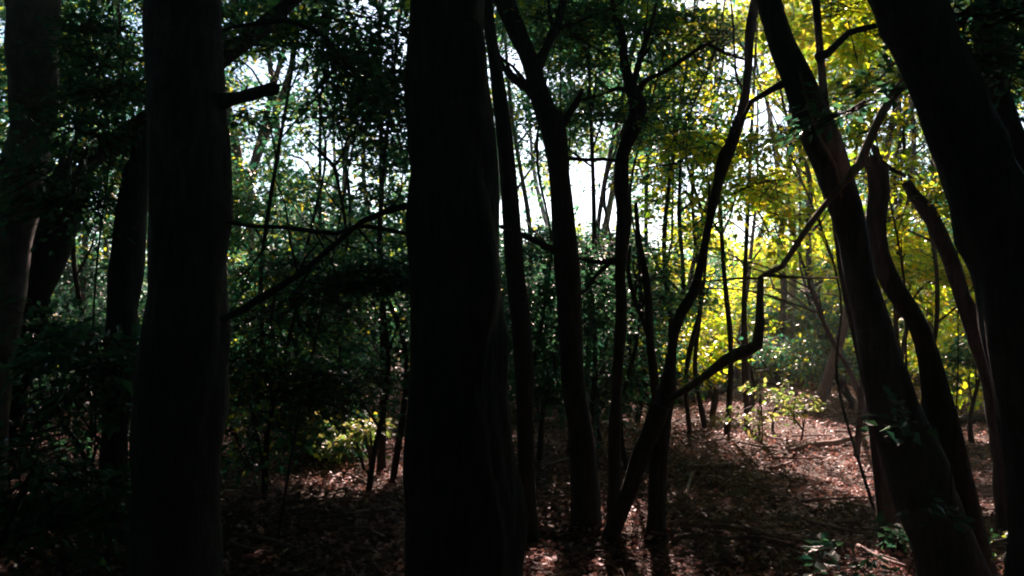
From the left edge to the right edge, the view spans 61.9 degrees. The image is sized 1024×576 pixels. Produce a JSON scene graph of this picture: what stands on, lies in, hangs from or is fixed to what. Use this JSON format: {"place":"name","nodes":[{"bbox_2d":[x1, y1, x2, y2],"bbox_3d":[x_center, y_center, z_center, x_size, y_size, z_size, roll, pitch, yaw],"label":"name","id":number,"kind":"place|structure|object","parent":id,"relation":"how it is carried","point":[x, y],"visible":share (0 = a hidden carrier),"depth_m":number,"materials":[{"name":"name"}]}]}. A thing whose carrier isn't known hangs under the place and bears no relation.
{"place":"outdoors","nodes":[
{"label":"outdoors","id":0,"kind":"place"},
{"bbox_2d":[0,351,1006,575],"bbox_3d":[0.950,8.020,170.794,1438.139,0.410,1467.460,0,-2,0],"label":"ground","id":1,"kind":"structure","parent":0,"point":[576,538],"depth_m":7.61,"materials":[{"name":"brown plant"}]},
{"bbox_2d":[0,0,61,521],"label":"leaning tree","id":2,"kind":"object","parent":1,"relation":"on","point":[22,70],"visible":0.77,"depth_m":5.89,"materials":[{"name":"brown plant"}]},
{"bbox_2d":[8,145,89,473],"bbox_3d":[-4.174,0.525,7.173,1.201,3.476,0.471,0,-2,11],"label":"broken snag","id":3,"kind":"object","parent":1,"relation":"on","point":[46,270],"visible":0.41,"depth_m":7.10,"materials":[{"name":"brown plant"}]},
{"bbox_2d":[0,420,130,575],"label":"bush","id":4,"kind":"object","parent":1,"relation":"on","point":[43,515],"visible":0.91,"depth_m":4.39,"materials":[{"name":"green plant"}]},
{"bbox_2d":[8,277,131,492],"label":"leafy shrub","id":5,"kind":"object","parent":1,"relation":"on","point":[63,421],"visible":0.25,"depth_m":7.33,"materials":[{"name":"green plant"}]},
{"bbox_2d":[0,0,146,544],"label":"leafy tree","id":6,"kind":"object","parent":1,"relation":"on","point":[63,195],"visible":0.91,"depth_m":5.42,"materials":[{"name":"green plant"}]},
{"bbox_2d":[93,125,147,554],"bbox_3d":[-2.612,0.557,5.657,0.501,3.230,0.409,0,-2,0],"label":"broken snag","id":7,"kind":"object","parent":1,"relation":"on","point":[126,269],"visible":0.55,"depth_m":5.53,"materials":[{"name":"brown plant"}]},
{"bbox_2d":[0,0,245,197],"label":"background tree","id":8,"kind":"object","parent":1,"relation":"on","point":[4,73],"visible":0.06,"depth_m":13.65,"materials":[{"name":"green plant"}]},
{"bbox_2d":[0,290,253,575],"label":"bush","id":9,"kind":"object","parent":1,"relation":"on","point":[59,347],"visible":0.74,"depth_m":4.76,"materials":[{"name":"green plant"}]},
{"bbox_2d":[49,217,243,353],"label":"background bush","id":10,"kind":"object","parent":1,"relation":"on","point":[85,276],"visible":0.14,"depth_m":15.97,"materials":[{"name":"green plant"}]},
{"bbox_2d":[0,0,296,401],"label":"background tree","id":11,"kind":"object","parent":1,"relation":"on","point":[226,72],"visible":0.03,"depth_m":16.20,"materials":[{"name":"green plant"}]},
{"bbox_2d":[0,0,312,461],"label":"leafy tree","id":12,"kind":"object","parent":1,"relation":"on","point":[77,151],"visible":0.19,"depth_m":9.41,"materials":[{"name":"green plant"}]},
{"bbox_2d":[125,0,282,575],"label":"thick tree","id":13,"kind":"object","parent":1,"relation":"on","point":[180,407],"visible":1,"depth_m":4.04,"materials":[{"name":"brown plant"}]},
{"bbox_2d":[94,0,408,93],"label":"dead branch","id":14,"kind":"object","parent":13,"relation":"attached to","point":[286,19],"visible":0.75,"depth_m":4.59,"materials":[{"name":"brown wood"}]},
{"bbox_2d":[220,141,408,421],"bbox_3d":[-0.919,-0.013,4.038,0.896,1.357,0.727,0,-2,-11],"label":"dead branch","id":15,"kind":"object","parent":13,"relation":"attached to","point":[301,271],"visible":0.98,"depth_m":3.99,"materials":[{"name":"brown wood"}]},
{"bbox_2d":[226,194,408,325],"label":"dead branch","id":16,"kind":"object","parent":13,"relation":"attached to","point":[316,232],"visible":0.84,"depth_m":4.09,"materials":[{"name":"brown wood"}]},
{"bbox_2d":[97,0,330,198],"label":"background tree","id":17,"kind":"object","parent":1,"relation":"on","point":[275,79],"visible":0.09,"depth_m":18.22,"materials":[{"name":"green plant"}]},
{"bbox_2d":[101,0,331,402],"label":"background tree","id":18,"kind":"object","parent":1,"relation":"on","point":[256,156],"visible":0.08,"depth_m":16.97,"materials":[{"name":"green plant"}]},
{"bbox_2d":[128,0,410,538],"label":"leafy tree","id":19,"kind":"object","parent":1,"relation":"on","point":[364,92],"visible":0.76,"depth_m":5.96,"materials":[{"name":"green plant"}]},
{"bbox_2d":[145,0,393,350],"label":"background tree","id":20,"kind":"object","parent":1,"relation":"on","point":[272,75],"visible":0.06,"depth_m":20.05,"materials":[{"name":"green plant"}]},
{"bbox_2d":[248,48,326,358],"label":"thin sapling","id":21,"kind":"object","parent":1,"relation":"on","point":[311,225],"visible":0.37,"depth_m":12.17,"materials":[{"name":"brown plant"}]},
{"bbox_2d":[224,389,377,468],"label":"bush","id":22,"kind":"object","parent":1,"relation":"on","point":[303,449],"visible":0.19,"depth_m":9.68,"materials":[{"name":"green plant"}]},
{"bbox_2d":[225,0,386,410],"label":"background tree","id":23,"kind":"object","parent":1,"relation":"on","point":[238,153],"visible":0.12,"depth_m":15.06,"materials":[{"name":"green plant"}]},
{"bbox_2d":[226,191,392,427],"bbox_3d":[-3.932,0.356,13.788,3.978,3.691,3.590,0,-2,0],"label":"background bush","id":24,"kind":"object","parent":1,"relation":"on","point":[236,241],"visible":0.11,"depth_m":13.75,"materials":[{"name":"green plant"}]},
{"bbox_2d":[265,2,354,420],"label":"thin sapling","id":25,"kind":"object","parent":1,"relation":"on","point":[339,207],"visible":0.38,"depth_m":11.10,"materials":[{"name":"brown plant"}]},
{"bbox_2d":[221,247,407,500],"bbox_3d":[-1.994,0.792,7.491,2.210,2.414,2.264,0,-2,0],"label":"leafy shrub","id":26,"kind":"object","parent":1,"relation":"on","point":[241,370],"visible":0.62,"depth_m":7.38,"materials":[{"name":"green plant"}]},
{"bbox_2d":[224,0,404,249],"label":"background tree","id":27,"kind":"object","parent":1,"relation":"on","point":[279,207],"visible":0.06,"depth_m":36.48,"materials":[{"name":"green plant"}]},
{"bbox_2d":[222,0,409,471],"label":"leafy tree","id":28,"kind":"object","parent":1,"relation":"on","point":[279,32],"visible":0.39,"depth_m":8.93,"materials":[{"name":"green plant"}]},
{"bbox_2d":[225,1,409,361],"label":"background tree","id":29,"kind":"object","parent":1,"relation":"on","point":[343,176],"visible":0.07,"depth_m":22.31,"materials":[{"name":"green plant"}]},
{"bbox_2d":[227,206,409,397],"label":"leafy shrub","id":30,"kind":"object","parent":1,"relation":"on","point":[355,238],"visible":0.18,"depth_m":11.13,"materials":[{"name":"green plant"}]},
{"bbox_2d":[227,2,410,392],"bbox_3d":[-2.756,-2.708,14.386,6.432,9.884,5.668,2,-3,-41],"label":"leafy tree","id":31,"kind":"object","parent":1,"relation":"on","point":[242,209],"visible":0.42,"depth_m":13.86,"materials":[{"name":"green plant"}]},
{"bbox_2d":[249,177,409,406],"bbox_3d":[-2.871,0.102,16.592,4.965,4.379,3.817,0,-2,0],"label":"background bush","id":32,"kind":"object","parent":1,"relation":"on","point":[373,341],"visible":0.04,"depth_m":16.24,"materials":[{"name":"green plant"}]},
{"bbox_2d":[273,0,410,483],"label":"leafy tree","id":33,"kind":"object","parent":1,"relation":"on","point":[380,197],"visible":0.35,"depth_m":8.40,"materials":[{"name":"green plant"}]},
{"bbox_2d":[281,80,388,227],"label":"dead branch","id":34,"kind":"object","parent":33,"relation":"attached to","point":[334,168],"visible":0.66,"depth_m":7.49,"materials":[{"name":"brown wood"}]},
{"bbox_2d":[306,412,397,470],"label":"bush","id":35,"kind":"object","parent":1,"relation":"on","point":[370,432],"visible":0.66,"depth_m":9.19,"materials":[{"name":"green plant"}]},
{"bbox_2d":[230,226,509,491],"bbox_3d":[-1.477,0.721,7.974,2.289,2.609,2.314,-1,-3,31],"label":"leafy shrub","id":36,"kind":"object","parent":1,"relation":"on","point":[396,275],"visible":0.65,"depth_m":7.74,"materials":[{"name":"green plant"}]},
{"bbox_2d":[376,0,385,474],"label":"thin sapling","id":37,"kind":"object","parent":1,"relation":"on","point":[381,458],"visible":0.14,"depth_m":8.97,"materials":[{"name":"brown plant"}]},
{"bbox_2d":[403,0,527,575],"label":"thick tree","id":38,"kind":"object","parent":1,"relation":"on","point":[465,505],"visible":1,"depth_m":3.44,"materials":[{"name":"brown plant"}]},
{"bbox_2d":[1,42,954,346],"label":"distant wood","id":39,"kind":"object","parent":1,"relation":"on","point":[549,188],"visible":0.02,"depth_m":58.60,"materials":[{"name":"green plant"}]},
{"bbox_2d":[484,0,565,547],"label":"slender tree","id":40,"kind":"object","parent":1,"relation":"on","point":[513,233],"visible":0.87,"depth_m":6.15,"materials":[{"name":"brown plant"}]},
{"bbox_2d":[485,0,620,270],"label":"background tree","id":41,"kind":"object","parent":1,"relation":"on","point":[521,174],"visible":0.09,"depth_m":18.22,"materials":[{"name":"green plant"}]},
{"bbox_2d":[493,0,612,469],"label":"thin sapling","id":42,"kind":"object","parent":1,"relation":"on","point":[550,230],"visible":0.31,"depth_m":9.05,"materials":[{"name":"brown plant"}]},
{"bbox_2d":[501,241,613,463],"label":"leafy shrub","id":43,"kind":"object","parent":1,"relation":"on","point":[542,284],"visible":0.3,"depth_m":9.12,"materials":[{"name":"green plant"}]},
{"bbox_2d":[490,1,634,386],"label":"background tree","id":44,"kind":"object","parent":1,"relation":"on","point":[522,114],"visible":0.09,"depth_m":22.40,"materials":[{"name":"green plant"}]},
{"bbox_2d":[484,0,672,531],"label":"forked tree","id":45,"kind":"object","parent":1,"relation":"on","point":[585,497],"visible":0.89,"depth_m":6.53,"materials":[{"name":"brown plant"}]},
{"bbox_2d":[493,0,678,385],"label":"leafy tree","id":46,"kind":"object","parent":1,"relation":"on","point":[584,47],"visible":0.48,"depth_m":10.35,"materials":[{"name":"green plant"}]},
{"bbox_2d":[495,0,679,324],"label":"background tree","id":47,"kind":"object","parent":1,"relation":"on","point":[609,206],"visible":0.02,"depth_m":21.33,"materials":[{"name":"green plant"}]},
{"bbox_2d":[501,0,676,437],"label":"leafy tree","id":48,"kind":"object","parent":1,"relation":"on","point":[546,233],"visible":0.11,"depth_m":11.92,"materials":[{"name":"green plant"}]},
{"bbox_2d":[484,0,696,341],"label":"leafy tree","id":49,"kind":"object","parent":1,"relation":"on","point":[610,151],"visible":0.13,"depth_m":14.48,"materials":[{"name":"green plant"}]},
{"bbox_2d":[529,223,683,472],"bbox_3d":[0.901,0.704,9.053,1.827,2.694,1.720,0,-2,0],"label":"leafy shrub","id":50,"kind":"object","parent":1,"relation":"on","point":[591,328],"visible":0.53,"depth_m":8.83,"materials":[{"name":"green plant"}]},
{"bbox_2d":[499,225,715,432],"bbox_3d":[0.921,0.628,12.457,3.791,3.306,2.058,0,-2,0],"label":"leafy shrub","id":51,"kind":"object","parent":1,"relation":"on","point":[528,252],"visible":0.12,"depth_m":12.29,"materials":[{"name":"green plant"}]},
{"bbox_2d":[503,0,724,196],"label":"leafy tree","id":52,"kind":"object","parent":1,"relation":"on","point":[572,35],"visible":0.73,"depth_m":6.83,"materials":[{"name":"green plant"}]},
{"bbox_2d":[522,30,736,472],"bbox_3d":[1.142,-0.305,8.893,2.426,4.788,1.205,0,-2,0],"label":"thin sapling","id":53,"kind":"object","parent":1,"relation":"on","point":[623,448],"visible":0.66,"depth_m":9.00,"materials":[{"name":"brown plant"}]},
{"bbox_2d":[575,64,683,445],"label":"thin sapling","id":54,"kind":"object","parent":1,"relation":"on","point":[599,437],"visible":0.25,"depth_m":11.02,"materials":[{"name":"brown plant"}]},
{"bbox_2d":[495,1,770,241],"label":"background tree","id":55,"kind":"object","parent":1,"relation":"on","point":[588,150],"visible":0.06,"depth_m":25.93,"materials":[{"name":"green plant"}]},
{"bbox_2d":[626,202,667,503],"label":"thin sapling","id":56,"kind":"object","parent":1,"relation":"on","point":[647,321],"visible":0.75,"depth_m":7.38,"materials":[{"name":"brown plant"}]},
{"bbox_2d":[553,4,743,378],"bbox_3d":[2.095,-2.930,17.366,6.513,10.895,4.261,-1,-2,16],"label":"leafy tree","id":57,"kind":"object","parent":1,"relation":"on","point":[645,191],"visible":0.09,"depth_m":16.94,"materials":[{"name":"green plant"}]},
{"bbox_2d":[579,206,728,435],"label":"leafy shrub","id":58,"kind":"object","parent":1,"relation":"on","point":[666,275],"visible":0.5,"depth_m":9.86,"materials":[{"name":"green plant"}]},
{"bbox_2d":[575,0,748,369],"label":"thin sapling","id":59,"kind":"object","parent":1,"relation":"on","point":[679,213],"visible":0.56,"depth_m":10.52,"materials":[{"name":"brown plant"}]},
{"bbox_2d":[585,0,743,425],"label":"leafy tree","id":60,"kind":"object","parent":1,"relation":"on","point":[679,349],"visible":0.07,"depth_m":13.83,"materials":[{"name":"green plant"}]},
{"bbox_2d":[562,0,769,514],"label":"knotty tree","id":61,"kind":"object","parent":1,"relation":"on","point":[629,136],"visible":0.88,"depth_m":6.86,"materials":[{"name":"brown plant"}]},
{"bbox_2d":[557,0,774,347],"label":"leafy tree","id":62,"kind":"object","parent":1,"relation":"on","point":[670,15],"visible":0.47,"depth_m":10.88,"materials":[{"name":"green plant"}]},
{"bbox_2d":[599,0,786,545],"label":"wavy tree","id":63,"kind":"object","parent":1,"relation":"on","point":[652,443],"visible":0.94,"depth_m":6.25,"materials":[{"name":"brown plant"}]},
{"bbox_2d":[590,0,812,438],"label":"leafy tree","id":64,"kind":"object","parent":1,"relation":"on","point":[724,259],"visible":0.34,"depth_m":11.96,"materials":[{"name":"green plant"}]},
{"bbox_2d":[658,315,754,415],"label":"bush","id":65,"kind":"object","parent":1,"relation":"on","point":[712,356],"visible":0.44,"depth_m":14.82,"materials":[{"name":"green plant"}]},
{"bbox_2d":[642,0,778,430],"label":"leafy tree","id":66,"kind":"object","parent":1,"relation":"on","point":[746,404],"visible":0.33,"depth_m":12.89,"materials":[{"name":"brown plant"}]},
{"bbox_2d":[617,0,813,352],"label":"leafy tree","id":67,"kind":"object","parent":1,"relation":"on","point":[766,78],"visible":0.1,"depth_m":18.71,"materials":[{"name":"green plant"}]},
{"bbox_2d":[658,36,772,431],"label":"thin sapling","id":68,"kind":"object","parent":1,"relation":"on","point":[700,403],"visible":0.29,"depth_m":13.01,"materials":[{"name":"brown plant"}]},
{"bbox_2d":[666,311,785,381],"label":"background bush","id":69,"kind":"object","parent":1,"relation":"on","point":[717,325],"visible":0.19,"depth_m":22.21,"materials":[{"name":"green plant"}]},
{"bbox_2d":[683,19,795,436],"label":"thin sapling","id":70,"kind":"object","parent":1,"relation":"on","point":[687,365],"visible":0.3,"depth_m":11.99,"materials":[{"name":"brown plant"}]},
{"bbox_2d":[610,19,875,510],"bbox_3d":[2.084,-0.137,7.546,2.112,4.368,1.633,1,-2,-18],"label":"leafy tree","id":71,"kind":"object","parent":1,"relation":"on","point":[781,185],"visible":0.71,"depth_m":7.55,"materials":[{"name":"green plant"}]},
{"bbox_2d":[634,0,866,415],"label":"leafy tree","id":72,"kind":"object","parent":1,"relation":"on","point":[814,298],"visible":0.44,"depth_m":14.35,"materials":[{"name":"brown plant"}]},
{"bbox_2d":[714,377,801,443],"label":"plant","id":73,"kind":"object","parent":1,"relation":"on","point":[760,424],"visible":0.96,"depth_m":11.24,"materials":[{"name":"green plant"}]},
{"bbox_2d":[650,59,866,382],"bbox_3d":[6.047,-3.415,21.236,5.591,11.990,4.067,0,-2,0],"label":"leafy tree","id":74,"kind":"object","parent":1,"relation":"on","point":[762,260],"visible":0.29,"depth_m":20.94,"materials":[{"name":"green plant"}]},
{"bbox_2d":[732,131,812,386],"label":"thin sapling","id":75,"kind":"object","parent":1,"relation":"on","point":[782,311],"visible":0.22,"depth_m":20.97,"materials":[{"name":"brown plant"}]},
{"bbox_2d":[678,0,867,367],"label":"background tree","id":76,"kind":"object","parent":1,"relation":"on","point":[775,154],"visible":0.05,"depth_m":26.10,"materials":[{"name":"green plant"}]},
{"bbox_2d":[717,268,844,380],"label":"background bush","id":77,"kind":"object","parent":1,"relation":"on","point":[768,313],"visible":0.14,"depth_m":21.72,"materials":[{"name":"green plant"}]},
{"bbox_2d":[762,373,825,441],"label":"plant","id":78,"kind":"object","parent":1,"relation":"on","point":[796,407],"visible":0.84,"depth_m":11.71,"materials":[{"name":"green plant"}]},
{"bbox_2d":[759,66,834,396],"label":"thin sapling","id":79,"kind":"object","parent":1,"relation":"on","point":[808,249],"visible":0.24,"depth_m":18.20,"materials":[{"name":"green plant"}]},
{"bbox_2d":[676,53,924,383],"bbox_3d":[7.839,-4.888,22.192,8.048,15.220,7.544,1,-2,-14],"label":"background tree","id":80,"kind":"object","parent":1,"relation":"on","point":[790,329],"visible":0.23,"depth_m":21.80,"materials":[{"name":"green plant"}]},
{"bbox_2d":[766,334,857,412],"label":"bush","id":81,"kind":"object","parent":1,"relation":"on","point":[850,358],"visible":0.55,"depth_m":16.14,"materials":[{"name":"green plant"}]},
{"bbox_2d":[744,29,901,418],"bbox_3d":[7.784,-5.481,15.228,13.028,15.973,8.914,0,-2,0],"label":"background tree","id":82,"kind":"object","parent":1,"relation":"on","point":[824,387],"visible":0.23,"depth_m":14.93,"materials":[{"name":"brown plant"}]},
{"bbox_2d":[736,0,918,457],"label":"leafy tree","id":83,"kind":"object","parent":1,"relation":"on","point":[843,52],"visible":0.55,"depth_m":10.11,"materials":[{"name":"green plant"}]},
{"bbox_2d":[732,0,922,402],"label":"leafy tree","id":84,"kind":"object","parent":1,"relation":"on","point":[817,323],"visible":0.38,"depth_m":16.85,"materials":[{"name":"green plant"}]},
{"bbox_2d":[796,523,911,575],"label":"plant","id":85,"kind":"object","parent":1,"relation":"on","point":[888,538],"visible":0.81,"depth_m":4.86,"materials":[{"name":"green plant"}]},
{"bbox_2d":[706,0,1008,575],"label":"leaning tree","id":86,"kind":"object","parent":1,"relation":"on","point":[881,360],"visible":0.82,"depth_m":4.42,"materials":[{"name":"brown plant"}]},
{"bbox_2d":[812,0,905,556],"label":"slender tree","id":87,"kind":"object","parent":1,"relation":"on","point":[883,498],"visible":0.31,"depth_m":5.98,"materials":[{"name":"brown plant"}]},
{"bbox_2d":[787,0,950,368],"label":"leafy tree","id":88,"kind":"object","parent":1,"relation":"on","point":[860,135],"visible":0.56,"depth_m":6.95,"materials":[{"name":"green plant"}]},
{"bbox_2d":[752,0,1020,291],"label":"background tree","id":89,"kind":"object","parent":1,"relation":"on","point":[919,146],"visible":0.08,"depth_m":22.07,"materials":[{"name":"green plant"}]},
{"bbox_2d":[751,0,1023,575],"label":"leafy tree","id":90,"kind":"object","parent":1,"relation":"on","point":[984,51],"visible":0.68,"depth_m":3.90,"materials":[{"name":"green plant"}]},
{"bbox_2d":[801,71,974,357],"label":"leafy tree","id":91,"kind":"object","parent":1,"relation":"on","point":[913,266],"visible":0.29,"depth_m":9.77,"materials":[{"name":"green plant"}]},
{"bbox_2d":[850,384,976,575],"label":"plant","id":92,"kind":"object","parent":1,"relation":"on","point":[905,427],"visible":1,"depth_m":4.00,"materials":[{"name":"green plant"}]},
{"bbox_2d":[852,211,980,398],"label":"background bush","id":93,"kind":"object","parent":1,"relation":"on","point":[911,348],"visible":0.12,"depth_m":17.51,"materials":[{"name":"green plant"}]},
{"bbox_2d":[813,0,1023,333],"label":"background tree","id":94,"kind":"object","parent":1,"relation":"on","point":[821,201],"visible":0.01,"depth_m":16.51,"materials":[{"name":"green plant"}]},
{"bbox_2d":[828,13,1016,409],"bbox_3d":[4.252,-0.496,9.059,1.984,5.183,0.888,0,-2,0],"label":"thin sapling","id":95,"kind":"object","parent":1,"relation":"on","point":[937,320],"visible":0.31,"depth_m":9.01,"materials":[{"name":"green plant"}]},
{"bbox_2d":[860,143,999,575],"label":"dead tree","id":96,"kind":"object","parent":1,"relation":"on","point":[938,406],"visible":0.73,"depth_m":4.70,"materials":[{"name":"brown wood"}]},
{"bbox_2d":[870,0,1023,575],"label":"leaning tree","id":97,"kind":"object","parent":1,"relation":"on","point":[980,171],"visible":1,"depth_m":3.40,"materials":[{"name":"brown plant"}]},
{"bbox_2d":[919,314,983,410],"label":"background bush","id":98,"kind":"object","parent":1,"relation":"on","point":[961,400],"visible":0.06,"depth_m":14.59,"materials":[{"name":"green plant"}]},
{"bbox_2d":[900,179,1007,535],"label":"dead tree","id":99,"kind":"object","parent":1,"relation":"on","point":[941,238],"visible":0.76,"depth_m":6.45,"materials":[{"name":"brown wood"}]},
{"bbox_2d":[938,332,981,443],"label":"bush","id":100,"kind":"object","parent":1,"relation":"on","point":[966,360],"visible":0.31,"depth_m":12.16,"materials":[{"name":"green plant"}]},
{"bbox_2d":[904,0,1023,244],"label":"leafy tree","id":101,"kind":"object","parent":1,"relation":"on","point":[1015,90],"visible":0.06,"depth_m":7.88,"materials":[{"name":"green plant"}]},
{"bbox_2d":[972,0,1023,170],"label":"tree","id":102,"kind":"object","parent":1,"relation":"on","point":[1013,125],"visible":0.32,"depth_m":4.25,"materials":[{"name":"green plant"}]},
{"bbox_2d":[0,0,1023,296],"label":"sky","id":103,"kind":"structure","parent":0,"point":[583,175],"materials":[{"name":"white"}]},
{"bbox_2d":[668,3,976,400],"bbox_3d":[1.594,-0.458,4.306,1.620,2.058,0.064,0,-2,3],"label":"dead branch","id":104,"kind":"object","parent":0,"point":[743,351],"visible":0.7,"depth_m":4.29,"materials":[{"name":"brown wood"}]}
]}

